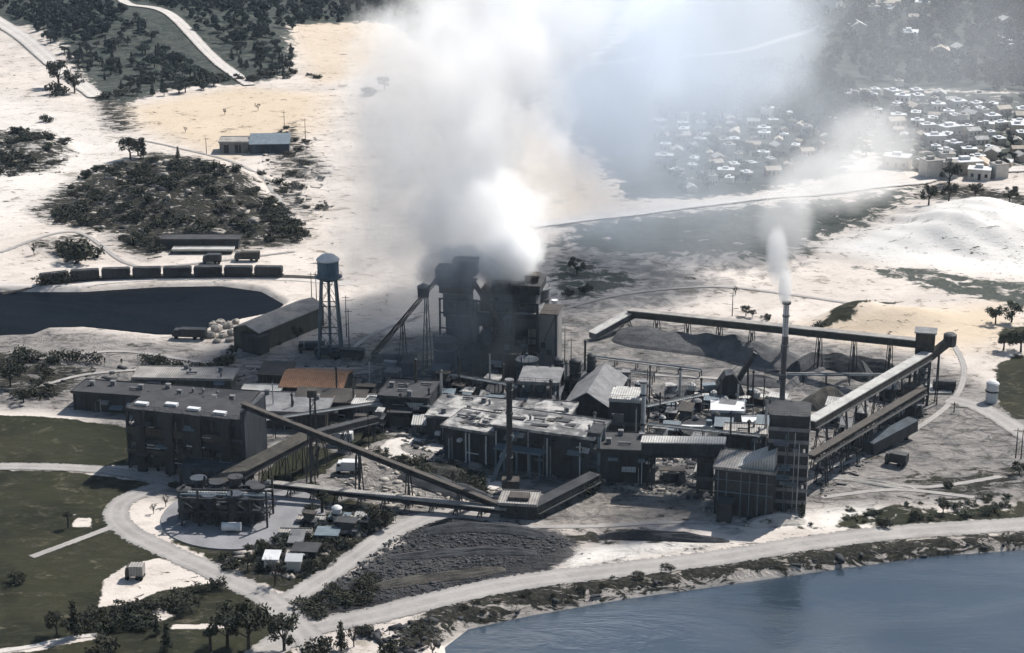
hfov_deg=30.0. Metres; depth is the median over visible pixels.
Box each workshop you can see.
[131,364,238,387]
[241,383,282,390]
[253,389,334,428]
[294,386,368,417]
[351,393,382,419]
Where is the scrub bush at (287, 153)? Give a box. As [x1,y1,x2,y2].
[282,151,295,156]
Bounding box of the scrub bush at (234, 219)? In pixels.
[229,217,236,222]
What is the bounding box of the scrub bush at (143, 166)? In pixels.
[134,163,149,171]
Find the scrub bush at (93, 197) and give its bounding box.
[86,194,99,200]
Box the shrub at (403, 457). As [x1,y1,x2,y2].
[397,453,409,460]
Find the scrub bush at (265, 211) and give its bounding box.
[260,208,273,213]
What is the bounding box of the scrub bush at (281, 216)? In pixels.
[276,213,294,221]
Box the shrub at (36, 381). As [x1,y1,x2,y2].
[30,378,42,382]
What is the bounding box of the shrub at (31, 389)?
[24,385,42,395]
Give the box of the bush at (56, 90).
[44,81,69,95]
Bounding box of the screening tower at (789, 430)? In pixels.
[768,400,811,512]
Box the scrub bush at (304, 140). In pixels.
[301,138,310,142]
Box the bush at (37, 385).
[32,381,53,393]
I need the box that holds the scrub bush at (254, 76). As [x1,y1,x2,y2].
[241,75,260,79]
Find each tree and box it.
[0,361,22,386]
[14,389,31,402]
[27,241,36,254]
[43,610,68,634]
[45,32,56,42]
[45,59,71,83]
[62,511,72,527]
[63,73,84,92]
[65,599,83,635]
[66,47,72,59]
[71,49,83,55]
[80,33,91,41]
[80,42,93,52]
[84,50,96,59]
[95,56,102,63]
[102,63,117,74]
[105,37,120,49]
[105,57,117,64]
[106,38,113,45]
[115,137,139,159]
[116,57,122,69]
[118,64,123,73]
[122,74,133,80]
[126,57,136,65]
[132,88,141,94]
[133,63,146,71]
[133,138,145,155]
[136,77,141,87]
[137,44,150,53]
[138,137,147,157]
[144,30,158,40]
[145,53,154,60]
[147,56,160,67]
[147,70,158,79]
[150,83,155,95]
[153,616,160,634]
[155,50,165,56]
[159,68,171,78]
[159,79,165,89]
[159,87,168,92]
[159,622,173,650]
[160,45,170,54]
[161,63,175,68]
[163,53,174,63]
[165,68,181,76]
[171,52,176,64]
[171,83,186,93]
[172,53,188,63]
[174,77,188,83]
[175,63,186,75]
[175,146,180,158]
[179,81,190,92]
[182,65,195,76]
[184,58,194,64]
[191,64,200,76]
[196,67,205,73]
[199,82,208,89]
[202,627,217,651]
[203,74,221,85]
[206,599,251,647]
[226,344,237,353]
[226,600,274,648]
[229,48,235,59]
[230,43,241,53]
[238,57,242,66]
[240,552,255,569]
[254,41,265,47]
[255,48,266,54]
[255,53,266,60]
[256,46,272,53]
[256,541,269,553]
[263,612,299,650]
[264,502,275,517]
[265,52,277,60]
[266,559,283,585]
[268,61,282,72]
[269,39,279,46]
[273,46,283,53]
[283,60,293,69]
[288,43,294,55]
[292,325,303,336]
[303,558,317,573]
[314,491,328,512]
[334,620,348,650]
[345,625,362,646]
[361,505,385,529]
[376,76,390,89]
[376,507,396,526]
[409,615,434,642]
[425,636,438,652]
[567,256,585,273]
[653,131,666,142]
[655,159,670,168]
[660,95,684,115]
[663,162,675,167]
[665,156,678,163]
[667,167,682,178]
[669,130,683,141]
[671,99,679,115]
[678,174,688,182]
[678,184,686,191]
[683,106,702,118]
[688,145,701,154]
[696,158,707,166]
[696,170,708,181]
[698,141,707,150]
[702,180,712,188]
[703,134,714,141]
[704,161,717,172]
[706,116,716,125]
[706,143,719,152]
[709,101,734,119]
[709,136,718,144]
[725,123,734,128]
[727,107,743,118]
[731,174,740,181]
[734,118,746,128]
[738,160,748,165]
[739,164,750,169]
[740,172,752,183]
[740,305,749,315]
[742,143,754,154]
[746,127,757,133]
[748,309,756,317]
[751,151,759,158]
[759,143,774,150]
[765,160,773,165]
[771,151,784,161]
[772,101,779,116]
[777,95,798,110]
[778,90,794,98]
[778,105,786,115]
[780,113,791,122]
[780,163,788,169]
[782,123,794,128]
[782,151,795,161]
[790,99,803,109]
[792,113,804,120]
[798,502,805,517]
[802,126,813,136]
[804,118,817,130]
[811,140,822,150]
[817,117,833,128]
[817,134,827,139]
[819,143,830,152]
[822,128,829,134]
[826,126,846,146]
[830,111,835,127]
[835,113,840,123]
[838,105,844,122]
[840,145,853,156]
[843,101,863,114]
[844,92,860,101]
[852,110,869,118]
[858,88,873,101]
[858,145,872,155]
[864,104,872,113]
[900,103,909,109]
[905,133,915,141]
[913,144,925,152]
[920,184,937,204]
[934,117,942,122]
[938,500,949,513]
[939,161,963,180]
[940,181,958,200]
[954,147,961,153]
[957,119,970,123]
[967,183,983,196]
[975,121,989,128]
[985,305,1004,323]
[996,151,1007,157]
[998,331,1016,349]
[999,157,1009,162]
[1001,96,1012,104]
[1002,112,1011,120]
[1002,186,1019,201]
[1002,299,1023,322]
[1007,136,1017,145]
[1007,329,1023,351]
[1010,152,1017,159]
[1011,460,1023,473]
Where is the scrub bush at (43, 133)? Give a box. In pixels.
[34,131,53,138]
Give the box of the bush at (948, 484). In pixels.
[942,481,952,487]
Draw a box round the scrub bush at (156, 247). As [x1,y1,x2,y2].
[148,241,166,252]
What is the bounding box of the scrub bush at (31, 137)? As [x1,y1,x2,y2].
[23,134,40,140]
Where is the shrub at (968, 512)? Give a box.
[957,507,976,516]
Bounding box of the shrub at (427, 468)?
[417,466,431,471]
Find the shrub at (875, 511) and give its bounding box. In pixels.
[866,508,878,515]
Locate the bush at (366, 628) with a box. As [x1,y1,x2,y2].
[352,624,373,636]
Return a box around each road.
[0,277,349,291]
[102,476,304,612]
[118,0,255,84]
[244,517,1023,652]
[281,508,504,603]
[380,437,501,489]
[524,191,819,227]
[567,26,822,67]
[805,165,1023,194]
[943,395,1023,441]
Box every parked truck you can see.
[125,562,145,580]
[172,327,206,339]
[202,253,221,263]
[234,250,259,261]
[298,341,324,352]
[314,345,341,358]
[331,431,353,444]
[332,347,364,360]
[336,458,357,474]
[370,353,402,365]
[884,450,908,467]
[932,379,955,392]
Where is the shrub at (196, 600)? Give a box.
[185,595,203,604]
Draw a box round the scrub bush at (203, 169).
[196,165,212,172]
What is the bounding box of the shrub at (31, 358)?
[24,350,47,361]
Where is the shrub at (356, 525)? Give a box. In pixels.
[333,516,362,530]
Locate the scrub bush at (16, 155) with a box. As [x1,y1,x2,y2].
[6,150,31,160]
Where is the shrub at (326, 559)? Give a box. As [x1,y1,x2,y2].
[320,553,337,564]
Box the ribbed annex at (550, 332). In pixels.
[527,301,562,366]
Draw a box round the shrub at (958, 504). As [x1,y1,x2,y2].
[949,500,963,508]
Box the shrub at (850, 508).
[845,505,855,511]
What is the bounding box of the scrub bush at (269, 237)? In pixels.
[263,231,276,242]
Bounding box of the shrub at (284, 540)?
[269,532,291,546]
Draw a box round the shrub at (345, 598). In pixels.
[332,590,351,603]
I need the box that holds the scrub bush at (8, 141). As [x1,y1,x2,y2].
[3,136,17,144]
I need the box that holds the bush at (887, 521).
[876,517,894,527]
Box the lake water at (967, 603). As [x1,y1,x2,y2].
[445,550,1023,652]
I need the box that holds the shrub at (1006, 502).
[999,497,1011,506]
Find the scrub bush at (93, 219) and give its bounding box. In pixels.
[86,216,104,224]
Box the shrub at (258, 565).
[254,561,266,570]
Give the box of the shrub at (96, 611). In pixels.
[77,603,107,618]
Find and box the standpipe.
[639,380,647,431]
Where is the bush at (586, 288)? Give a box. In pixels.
[578,283,594,292]
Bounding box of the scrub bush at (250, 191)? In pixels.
[243,187,259,193]
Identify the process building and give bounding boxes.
[124,391,267,480]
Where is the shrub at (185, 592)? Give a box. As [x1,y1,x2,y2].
[166,587,193,606]
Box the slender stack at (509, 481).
[502,378,518,489]
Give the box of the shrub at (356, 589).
[352,585,367,592]
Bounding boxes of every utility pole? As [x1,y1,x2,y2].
[342,295,348,336]
[344,311,351,346]
[1014,428,1021,457]
[1019,429,1023,458]
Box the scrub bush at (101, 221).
[86,220,102,225]
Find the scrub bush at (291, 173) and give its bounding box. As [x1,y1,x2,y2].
[282,169,299,176]
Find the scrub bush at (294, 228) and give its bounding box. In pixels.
[289,227,300,234]
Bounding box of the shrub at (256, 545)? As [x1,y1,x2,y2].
[251,539,269,553]
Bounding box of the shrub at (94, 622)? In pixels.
[77,618,101,630]
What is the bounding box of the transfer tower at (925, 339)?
[913,326,937,405]
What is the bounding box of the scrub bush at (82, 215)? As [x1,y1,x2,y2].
[68,211,89,217]
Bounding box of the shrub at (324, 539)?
[320,536,337,542]
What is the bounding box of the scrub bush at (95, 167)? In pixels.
[86,165,103,171]
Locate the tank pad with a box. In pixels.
[161,484,324,549]
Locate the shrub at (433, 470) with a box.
[420,462,437,473]
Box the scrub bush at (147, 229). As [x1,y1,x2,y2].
[141,226,155,233]
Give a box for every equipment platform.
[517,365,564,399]
[551,364,596,395]
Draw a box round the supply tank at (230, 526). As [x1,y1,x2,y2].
[221,522,241,532]
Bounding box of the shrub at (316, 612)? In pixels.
[303,605,328,620]
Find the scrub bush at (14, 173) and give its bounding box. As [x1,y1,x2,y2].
[6,170,18,176]
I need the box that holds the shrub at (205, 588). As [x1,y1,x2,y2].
[196,584,210,591]
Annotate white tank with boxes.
[331,505,342,522]
[985,380,999,402]
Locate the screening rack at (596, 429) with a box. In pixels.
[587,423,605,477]
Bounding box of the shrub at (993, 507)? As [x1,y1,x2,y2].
[984,505,999,511]
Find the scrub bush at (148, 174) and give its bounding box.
[136,170,157,176]
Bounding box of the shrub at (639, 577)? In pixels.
[632,575,643,579]
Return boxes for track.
[0,16,101,96]
[0,231,294,266]
[0,274,314,293]
[0,632,104,652]
[5,350,363,369]
[29,525,115,557]
[39,369,135,386]
[121,136,294,217]
[335,315,421,362]
[521,520,779,527]
[562,286,893,309]
[621,372,790,399]
[811,475,1001,487]
[821,345,967,468]
[821,488,974,498]
[832,474,915,489]
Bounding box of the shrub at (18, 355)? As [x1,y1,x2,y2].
[8,347,31,360]
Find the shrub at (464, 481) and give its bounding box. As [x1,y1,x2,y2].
[452,476,471,484]
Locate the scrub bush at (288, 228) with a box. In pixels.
[279,225,305,231]
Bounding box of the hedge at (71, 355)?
[44,349,105,363]
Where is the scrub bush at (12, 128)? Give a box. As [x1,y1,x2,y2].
[8,126,23,133]
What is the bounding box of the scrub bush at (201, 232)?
[198,230,216,233]
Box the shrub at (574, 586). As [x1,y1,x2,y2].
[571,584,581,589]
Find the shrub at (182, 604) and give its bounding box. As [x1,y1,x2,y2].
[170,596,199,612]
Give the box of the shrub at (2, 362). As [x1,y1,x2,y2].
[0,356,17,367]
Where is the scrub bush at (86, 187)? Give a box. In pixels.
[77,183,90,190]
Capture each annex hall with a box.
[377,377,439,421]
[425,393,522,439]
[522,398,578,414]
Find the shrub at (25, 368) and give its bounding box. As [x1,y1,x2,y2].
[21,365,29,371]
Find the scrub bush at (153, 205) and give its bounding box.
[149,203,162,210]
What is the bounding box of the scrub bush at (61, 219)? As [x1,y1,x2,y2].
[54,216,67,222]
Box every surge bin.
[432,331,456,374]
[515,351,538,385]
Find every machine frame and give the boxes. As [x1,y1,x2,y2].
[300,509,319,529]
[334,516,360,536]
[354,413,367,430]
[356,383,377,393]
[374,407,386,432]
[382,359,398,381]
[405,402,423,420]
[434,370,451,394]
[456,371,469,387]
[515,397,527,407]
[622,369,630,386]
[653,423,667,435]
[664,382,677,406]
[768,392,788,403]
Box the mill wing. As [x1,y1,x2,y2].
[440,407,499,464]
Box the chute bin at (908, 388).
[903,382,923,416]
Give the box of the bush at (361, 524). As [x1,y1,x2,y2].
[350,514,370,530]
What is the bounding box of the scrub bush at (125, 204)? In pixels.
[113,200,134,208]
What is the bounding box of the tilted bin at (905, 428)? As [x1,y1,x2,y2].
[863,417,918,454]
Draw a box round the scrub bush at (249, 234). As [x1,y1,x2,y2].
[243,231,252,236]
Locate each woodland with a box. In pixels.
[0,0,445,46]
[688,0,1023,100]
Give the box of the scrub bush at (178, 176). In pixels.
[171,172,186,179]
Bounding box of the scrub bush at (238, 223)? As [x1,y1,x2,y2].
[228,219,249,227]
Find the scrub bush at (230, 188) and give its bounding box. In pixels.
[223,185,233,191]
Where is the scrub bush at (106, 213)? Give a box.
[90,209,113,217]
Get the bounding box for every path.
[0,463,210,488]
[252,593,338,652]
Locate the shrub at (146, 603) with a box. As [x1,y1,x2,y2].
[126,597,150,612]
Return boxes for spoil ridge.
[359,567,505,590]
[390,546,536,559]
[420,521,548,537]
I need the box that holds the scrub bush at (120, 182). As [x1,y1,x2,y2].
[114,179,127,184]
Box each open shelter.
[290,541,321,558]
[314,526,340,541]
[327,511,351,521]
[384,367,400,380]
[387,407,412,427]
[442,388,455,393]
[451,381,466,393]
[459,386,475,394]
[484,373,501,389]
[659,466,685,480]
[665,406,678,418]
[691,432,707,435]
[703,395,726,404]
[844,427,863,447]
[889,409,904,421]
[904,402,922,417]
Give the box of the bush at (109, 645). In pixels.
[83,633,120,652]
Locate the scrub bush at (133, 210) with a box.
[125,208,145,215]
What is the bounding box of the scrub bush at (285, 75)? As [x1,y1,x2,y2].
[281,73,291,78]
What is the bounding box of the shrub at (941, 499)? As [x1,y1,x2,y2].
[935,497,946,501]
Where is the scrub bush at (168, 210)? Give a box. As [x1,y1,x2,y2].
[159,208,174,214]
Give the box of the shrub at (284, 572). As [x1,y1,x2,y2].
[280,569,292,574]
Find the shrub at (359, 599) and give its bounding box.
[350,592,366,602]
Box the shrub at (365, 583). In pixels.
[351,579,372,587]
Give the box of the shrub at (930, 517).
[926,513,934,520]
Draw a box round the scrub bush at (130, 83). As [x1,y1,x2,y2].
[125,80,134,86]
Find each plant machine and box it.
[687,382,699,394]
[702,382,715,394]
[710,390,717,395]
[739,395,749,402]
[750,389,765,405]
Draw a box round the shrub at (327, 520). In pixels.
[326,511,346,521]
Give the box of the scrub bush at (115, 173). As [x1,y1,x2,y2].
[108,170,121,176]
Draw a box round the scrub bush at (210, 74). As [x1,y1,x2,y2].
[207,71,219,76]
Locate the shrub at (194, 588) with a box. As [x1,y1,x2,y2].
[187,581,202,592]
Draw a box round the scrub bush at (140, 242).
[134,238,149,246]
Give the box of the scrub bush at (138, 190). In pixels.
[127,185,145,193]
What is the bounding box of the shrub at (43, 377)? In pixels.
[38,374,51,379]
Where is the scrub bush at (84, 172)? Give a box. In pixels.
[77,169,91,178]
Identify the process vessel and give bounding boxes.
[330,411,344,421]
[446,393,455,397]
[448,374,457,389]
[553,356,563,366]
[569,357,581,378]
[586,352,596,372]
[634,380,651,395]
[659,415,671,422]
[678,472,693,483]
[692,398,708,412]
[693,415,698,420]
[711,411,719,421]
[741,398,753,414]
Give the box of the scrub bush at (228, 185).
[224,183,234,188]
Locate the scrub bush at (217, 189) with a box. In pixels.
[204,186,223,192]
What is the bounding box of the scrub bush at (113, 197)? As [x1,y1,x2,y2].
[107,195,118,200]
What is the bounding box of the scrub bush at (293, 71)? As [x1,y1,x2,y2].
[288,67,297,73]
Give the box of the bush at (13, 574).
[5,571,26,586]
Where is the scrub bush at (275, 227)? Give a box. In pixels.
[268,224,281,230]
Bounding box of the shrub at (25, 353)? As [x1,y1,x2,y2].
[10,344,38,360]
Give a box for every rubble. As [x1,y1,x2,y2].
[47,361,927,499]
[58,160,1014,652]
[223,369,748,579]
[328,520,578,605]
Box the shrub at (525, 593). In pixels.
[522,590,531,596]
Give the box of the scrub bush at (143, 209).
[136,207,148,214]
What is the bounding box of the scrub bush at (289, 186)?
[282,181,297,189]
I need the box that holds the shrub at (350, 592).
[338,589,353,597]
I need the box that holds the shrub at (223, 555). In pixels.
[216,551,230,560]
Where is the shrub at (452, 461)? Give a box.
[436,459,459,464]
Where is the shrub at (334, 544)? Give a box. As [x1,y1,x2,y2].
[326,536,342,546]
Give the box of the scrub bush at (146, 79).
[142,76,154,82]
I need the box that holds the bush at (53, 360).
[44,355,60,364]
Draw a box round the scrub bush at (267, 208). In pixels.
[260,206,278,212]
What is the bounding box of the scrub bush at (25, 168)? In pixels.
[17,166,35,172]
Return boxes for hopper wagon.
[39,270,68,283]
[70,268,100,279]
[101,266,131,277]
[132,266,161,277]
[162,265,192,276]
[193,265,222,276]
[223,265,253,275]
[254,265,283,276]
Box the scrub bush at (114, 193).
[107,191,120,196]
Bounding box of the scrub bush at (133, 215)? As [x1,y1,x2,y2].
[130,210,145,220]
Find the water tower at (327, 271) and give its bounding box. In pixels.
[314,253,343,359]
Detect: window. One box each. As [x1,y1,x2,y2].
[435,424,443,432]
[448,434,454,445]
[451,321,455,326]
[482,363,488,370]
[574,444,584,457]
[583,405,591,411]
[723,482,732,491]
[732,441,741,447]
[744,485,752,493]
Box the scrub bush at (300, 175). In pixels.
[295,173,306,177]
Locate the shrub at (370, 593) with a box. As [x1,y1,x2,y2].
[356,589,373,603]
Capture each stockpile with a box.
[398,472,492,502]
[426,462,469,478]
[595,530,729,542]
[611,326,801,368]
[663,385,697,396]
[740,374,779,387]
[746,512,806,528]
[785,367,825,390]
[786,352,874,382]
[802,386,844,411]
[851,355,906,378]
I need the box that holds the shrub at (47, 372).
[42,368,54,375]
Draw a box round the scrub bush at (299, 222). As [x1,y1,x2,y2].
[292,218,305,226]
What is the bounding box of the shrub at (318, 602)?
[301,594,322,607]
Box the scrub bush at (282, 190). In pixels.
[273,186,292,193]
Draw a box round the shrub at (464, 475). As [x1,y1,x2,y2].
[447,468,471,480]
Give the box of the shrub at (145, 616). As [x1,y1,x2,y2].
[123,609,151,623]
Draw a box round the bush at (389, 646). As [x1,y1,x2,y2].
[377,636,406,652]
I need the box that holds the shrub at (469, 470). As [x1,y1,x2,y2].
[462,468,475,473]
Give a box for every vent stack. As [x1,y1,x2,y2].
[270,380,273,403]
[290,393,292,406]
[334,367,339,387]
[350,379,354,398]
[368,359,374,382]
[413,358,417,382]
[439,369,443,394]
[454,356,460,390]
[470,362,477,391]
[483,350,490,389]
[501,363,504,392]
[548,379,552,398]
[564,360,568,391]
[581,339,586,369]
[635,406,638,431]
[646,365,651,418]
[659,392,663,416]
[676,367,682,404]
[700,377,705,399]
[726,410,732,447]
[737,380,741,399]
[746,370,754,406]
[747,419,750,449]
[761,396,768,446]
[762,378,768,414]
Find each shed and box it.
[70,378,260,413]
[160,234,241,248]
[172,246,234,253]
[256,360,296,383]
[262,549,281,569]
[284,553,304,571]
[287,529,305,546]
[354,511,369,527]
[400,354,417,377]
[411,414,426,433]
[430,363,450,385]
[479,390,491,395]
[485,383,504,394]
[485,394,503,397]
[512,388,521,398]
[663,420,681,435]
[678,401,694,421]
[694,464,714,477]
[714,417,733,429]
[718,398,736,404]
[756,414,768,431]
[825,396,840,405]
[839,417,854,431]
[853,405,869,420]
[879,382,897,398]
[896,382,905,395]
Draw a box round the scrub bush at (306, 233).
[296,229,310,236]
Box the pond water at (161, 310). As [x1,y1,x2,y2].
[0,286,283,335]
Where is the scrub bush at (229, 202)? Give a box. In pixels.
[222,200,232,206]
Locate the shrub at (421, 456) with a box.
[403,453,428,464]
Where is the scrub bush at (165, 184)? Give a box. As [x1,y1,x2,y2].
[159,177,177,189]
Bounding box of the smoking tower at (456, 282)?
[434,254,502,371]
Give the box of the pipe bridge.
[179,475,273,527]
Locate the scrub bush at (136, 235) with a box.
[126,231,150,242]
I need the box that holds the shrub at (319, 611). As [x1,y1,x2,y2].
[311,607,325,614]
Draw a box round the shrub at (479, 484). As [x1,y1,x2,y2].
[466,479,481,487]
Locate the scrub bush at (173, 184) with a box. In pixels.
[167,181,178,186]
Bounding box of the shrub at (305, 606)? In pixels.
[288,595,315,612]
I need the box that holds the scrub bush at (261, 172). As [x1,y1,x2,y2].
[257,169,264,174]
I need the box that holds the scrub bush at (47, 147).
[41,145,52,149]
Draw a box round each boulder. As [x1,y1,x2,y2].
[206,331,215,337]
[211,324,222,332]
[213,338,220,342]
[215,319,225,324]
[219,332,228,337]
[222,321,232,328]
[225,336,233,342]
[227,329,233,335]
[232,318,239,323]
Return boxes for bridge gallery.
[640,436,725,489]
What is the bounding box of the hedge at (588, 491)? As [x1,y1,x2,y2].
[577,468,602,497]
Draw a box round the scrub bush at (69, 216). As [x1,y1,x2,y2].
[59,213,73,219]
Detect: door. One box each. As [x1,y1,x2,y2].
[224,145,228,152]
[235,145,240,152]
[474,444,484,464]
[505,442,517,468]
[526,443,540,472]
[552,449,568,477]
[629,467,637,482]
[885,391,888,398]
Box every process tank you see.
[176,484,191,519]
[189,496,203,523]
[190,474,206,487]
[201,493,216,524]
[209,478,224,497]
[213,500,228,525]
[226,490,242,522]
[227,473,242,488]
[241,493,254,524]
[245,480,259,488]
[250,484,265,521]
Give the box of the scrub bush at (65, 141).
[56,137,72,144]
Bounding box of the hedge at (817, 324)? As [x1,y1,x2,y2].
[811,300,875,327]
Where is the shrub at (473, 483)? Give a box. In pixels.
[468,478,479,484]
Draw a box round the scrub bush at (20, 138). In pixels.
[11,135,29,141]
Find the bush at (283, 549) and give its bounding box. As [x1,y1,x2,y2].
[269,543,286,558]
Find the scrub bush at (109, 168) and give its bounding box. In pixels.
[104,165,115,171]
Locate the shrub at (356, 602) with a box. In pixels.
[353,598,368,605]
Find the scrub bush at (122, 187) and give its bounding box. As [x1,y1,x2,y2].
[119,184,130,189]
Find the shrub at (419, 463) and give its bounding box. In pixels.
[406,459,422,466]
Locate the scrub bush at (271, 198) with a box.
[263,195,275,202]
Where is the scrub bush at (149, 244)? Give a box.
[143,241,159,247]
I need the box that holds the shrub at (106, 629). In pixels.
[94,617,119,634]
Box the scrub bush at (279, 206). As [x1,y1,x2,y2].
[264,203,287,208]
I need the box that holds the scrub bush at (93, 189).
[88,187,98,194]
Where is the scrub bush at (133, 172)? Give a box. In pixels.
[125,168,138,176]
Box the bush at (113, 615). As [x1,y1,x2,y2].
[97,609,124,625]
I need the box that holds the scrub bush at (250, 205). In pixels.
[245,203,254,207]
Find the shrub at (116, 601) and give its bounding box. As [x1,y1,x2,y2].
[108,599,130,610]
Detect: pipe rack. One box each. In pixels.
[266,401,380,438]
[366,396,432,408]
[450,373,520,395]
[563,361,654,384]
[596,356,701,376]
[646,393,703,422]
[647,422,760,448]
[779,372,882,384]
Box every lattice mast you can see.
[307,388,318,477]
[355,455,360,480]
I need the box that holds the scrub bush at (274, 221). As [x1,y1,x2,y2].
[270,216,283,224]
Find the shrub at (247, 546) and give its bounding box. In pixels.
[242,543,255,549]
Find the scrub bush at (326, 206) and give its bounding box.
[315,204,329,208]
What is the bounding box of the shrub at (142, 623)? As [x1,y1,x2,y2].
[129,611,161,629]
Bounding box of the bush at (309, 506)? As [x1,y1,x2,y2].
[303,503,319,509]
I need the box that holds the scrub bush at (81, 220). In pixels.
[76,216,90,225]
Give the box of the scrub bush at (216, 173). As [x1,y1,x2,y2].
[207,169,222,176]
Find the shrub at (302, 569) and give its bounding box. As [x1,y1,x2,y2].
[299,559,308,571]
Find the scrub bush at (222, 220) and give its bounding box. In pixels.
[215,217,227,222]
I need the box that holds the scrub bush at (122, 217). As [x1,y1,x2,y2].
[119,215,128,219]
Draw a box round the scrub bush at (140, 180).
[131,176,151,185]
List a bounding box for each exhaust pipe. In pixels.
[469,307,476,375]
[551,299,557,303]
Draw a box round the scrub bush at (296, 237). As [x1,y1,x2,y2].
[288,232,302,241]
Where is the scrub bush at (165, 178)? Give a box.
[162,176,169,182]
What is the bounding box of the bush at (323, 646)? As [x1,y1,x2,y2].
[300,635,335,652]
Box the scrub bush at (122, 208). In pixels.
[111,206,130,211]
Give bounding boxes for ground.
[0,0,1023,652]
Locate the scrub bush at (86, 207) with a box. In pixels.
[77,202,92,211]
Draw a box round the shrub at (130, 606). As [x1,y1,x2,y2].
[121,598,150,611]
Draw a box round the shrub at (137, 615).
[123,609,160,627]
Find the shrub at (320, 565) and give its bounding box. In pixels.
[302,559,327,570]
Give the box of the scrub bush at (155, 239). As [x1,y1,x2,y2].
[146,235,160,241]
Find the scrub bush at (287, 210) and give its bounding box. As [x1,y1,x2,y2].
[278,206,291,213]
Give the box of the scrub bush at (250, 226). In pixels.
[240,224,259,230]
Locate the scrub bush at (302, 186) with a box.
[295,184,307,188]
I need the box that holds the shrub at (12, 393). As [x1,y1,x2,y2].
[9,388,30,397]
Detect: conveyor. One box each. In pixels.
[208,432,318,491]
[240,401,515,515]
[264,479,506,517]
[314,415,378,465]
[370,267,445,368]
[535,471,600,518]
[588,310,634,339]
[627,308,915,378]
[808,387,927,486]
[810,351,932,472]
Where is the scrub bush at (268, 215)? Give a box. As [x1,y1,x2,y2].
[259,212,276,220]
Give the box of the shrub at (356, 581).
[352,576,377,588]
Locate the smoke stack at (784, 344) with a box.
[779,301,790,399]
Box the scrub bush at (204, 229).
[197,223,213,233]
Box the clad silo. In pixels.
[541,281,550,303]
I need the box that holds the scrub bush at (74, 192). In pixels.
[67,189,78,195]
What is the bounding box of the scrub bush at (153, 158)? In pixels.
[145,156,157,162]
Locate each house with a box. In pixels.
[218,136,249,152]
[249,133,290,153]
[278,368,354,390]
[417,283,428,296]
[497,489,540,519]
[566,362,627,418]
[597,429,658,483]
[653,118,666,125]
[653,132,669,141]
[655,152,673,162]
[660,126,668,131]
[660,141,671,148]
[668,167,684,176]
[671,144,683,155]
[673,131,690,140]
[677,120,687,127]
[678,126,689,130]
[679,110,688,120]
[685,176,694,183]
[685,182,697,192]
[687,162,697,169]
[688,141,700,148]
[689,155,699,162]
[695,119,706,132]
[695,137,706,142]
[699,112,705,119]
[699,132,710,136]
[706,150,713,156]
[706,158,724,167]
[706,173,718,184]
[710,399,744,422]
[711,152,725,161]
[713,446,779,523]
[714,126,720,131]
[717,110,725,118]
[717,136,730,149]
[717,166,734,176]
[722,141,735,155]
[723,421,767,450]
[724,114,735,121]
[724,174,734,182]
[726,121,737,127]
[728,161,739,169]
[729,127,739,137]
[730,136,739,141]
[734,151,742,161]
[740,169,753,177]
[741,415,756,422]
[745,160,757,167]
[746,140,760,149]
[747,117,759,125]
[750,135,757,140]
[757,125,770,133]
[757,149,769,157]
[758,130,770,137]
[760,106,771,118]
[764,166,781,175]
[765,156,777,163]
[768,118,778,123]
[769,141,785,151]
[774,135,782,143]
[779,132,788,138]
[780,126,788,132]
[783,161,792,169]
[791,142,800,150]
[794,120,803,130]
[794,138,805,144]
[797,147,815,156]
[800,123,812,136]
[821,0,842,15]
[848,19,867,34]
[867,3,879,18]
[868,99,879,106]
[868,107,880,119]
[871,87,880,93]
[875,0,900,9]
[880,4,897,17]
[882,151,912,169]
[883,87,902,98]
[886,116,905,126]
[889,103,900,112]
[890,112,906,121]
[893,126,904,132]
[894,78,903,89]
[894,92,910,102]
[899,131,908,138]
[901,27,918,42]
[904,101,924,113]
[907,14,930,24]
[909,87,924,93]
[910,109,920,118]
[911,92,925,101]
[911,117,923,126]
[915,0,929,10]
[916,130,925,139]
[916,158,918,168]
[918,155,943,177]
[919,121,936,131]
[923,131,947,144]
[928,111,940,115]
[928,115,937,124]
[930,42,950,60]
[930,95,938,104]
[931,101,945,110]
[931,143,940,149]
[933,88,946,99]
[937,122,962,134]
[937,146,955,155]
[938,149,955,158]
[942,131,952,139]
[942,157,959,177]
[943,96,957,103]
[943,108,954,115]
[944,139,963,146]
[948,112,957,120]
[949,42,968,55]
[950,98,968,107]
[952,155,983,174]
[957,112,969,124]
[961,105,969,111]
[961,108,983,121]
[961,123,973,130]
[961,146,977,155]
[963,126,981,135]
[967,163,991,180]
[969,100,984,108]
[970,153,985,157]
[972,90,986,102]
[972,135,989,143]
[975,105,983,111]
[978,120,994,130]
[978,155,989,165]
[980,107,989,117]
[983,145,1001,159]
[984,112,1001,120]
[986,129,995,135]
[989,101,998,108]
[989,160,1009,178]
[992,14,1013,29]
[992,135,1006,144]
[993,105,1012,113]
[994,119,1009,128]
[999,39,1014,50]
[1008,159,1013,166]
[1010,120,1023,133]
[1010,145,1023,152]
[1012,150,1023,161]
[1013,136,1022,143]
[1014,111,1023,118]
[1015,129,1023,138]
[1017,105,1023,110]
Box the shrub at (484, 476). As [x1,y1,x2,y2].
[470,473,487,485]
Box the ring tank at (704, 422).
[680,414,724,436]
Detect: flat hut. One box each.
[278,527,312,535]
[281,548,307,558]
[296,514,325,522]
[327,525,347,535]
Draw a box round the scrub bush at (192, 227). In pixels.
[185,225,194,231]
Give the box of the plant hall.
[474,337,522,380]
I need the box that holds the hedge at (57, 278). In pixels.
[31,271,78,286]
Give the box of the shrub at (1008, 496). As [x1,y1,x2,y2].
[1002,493,1012,497]
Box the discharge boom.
[931,332,956,404]
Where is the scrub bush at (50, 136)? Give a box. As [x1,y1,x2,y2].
[45,133,55,140]
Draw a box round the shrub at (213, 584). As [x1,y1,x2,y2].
[203,575,228,589]
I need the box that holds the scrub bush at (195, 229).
[184,224,211,233]

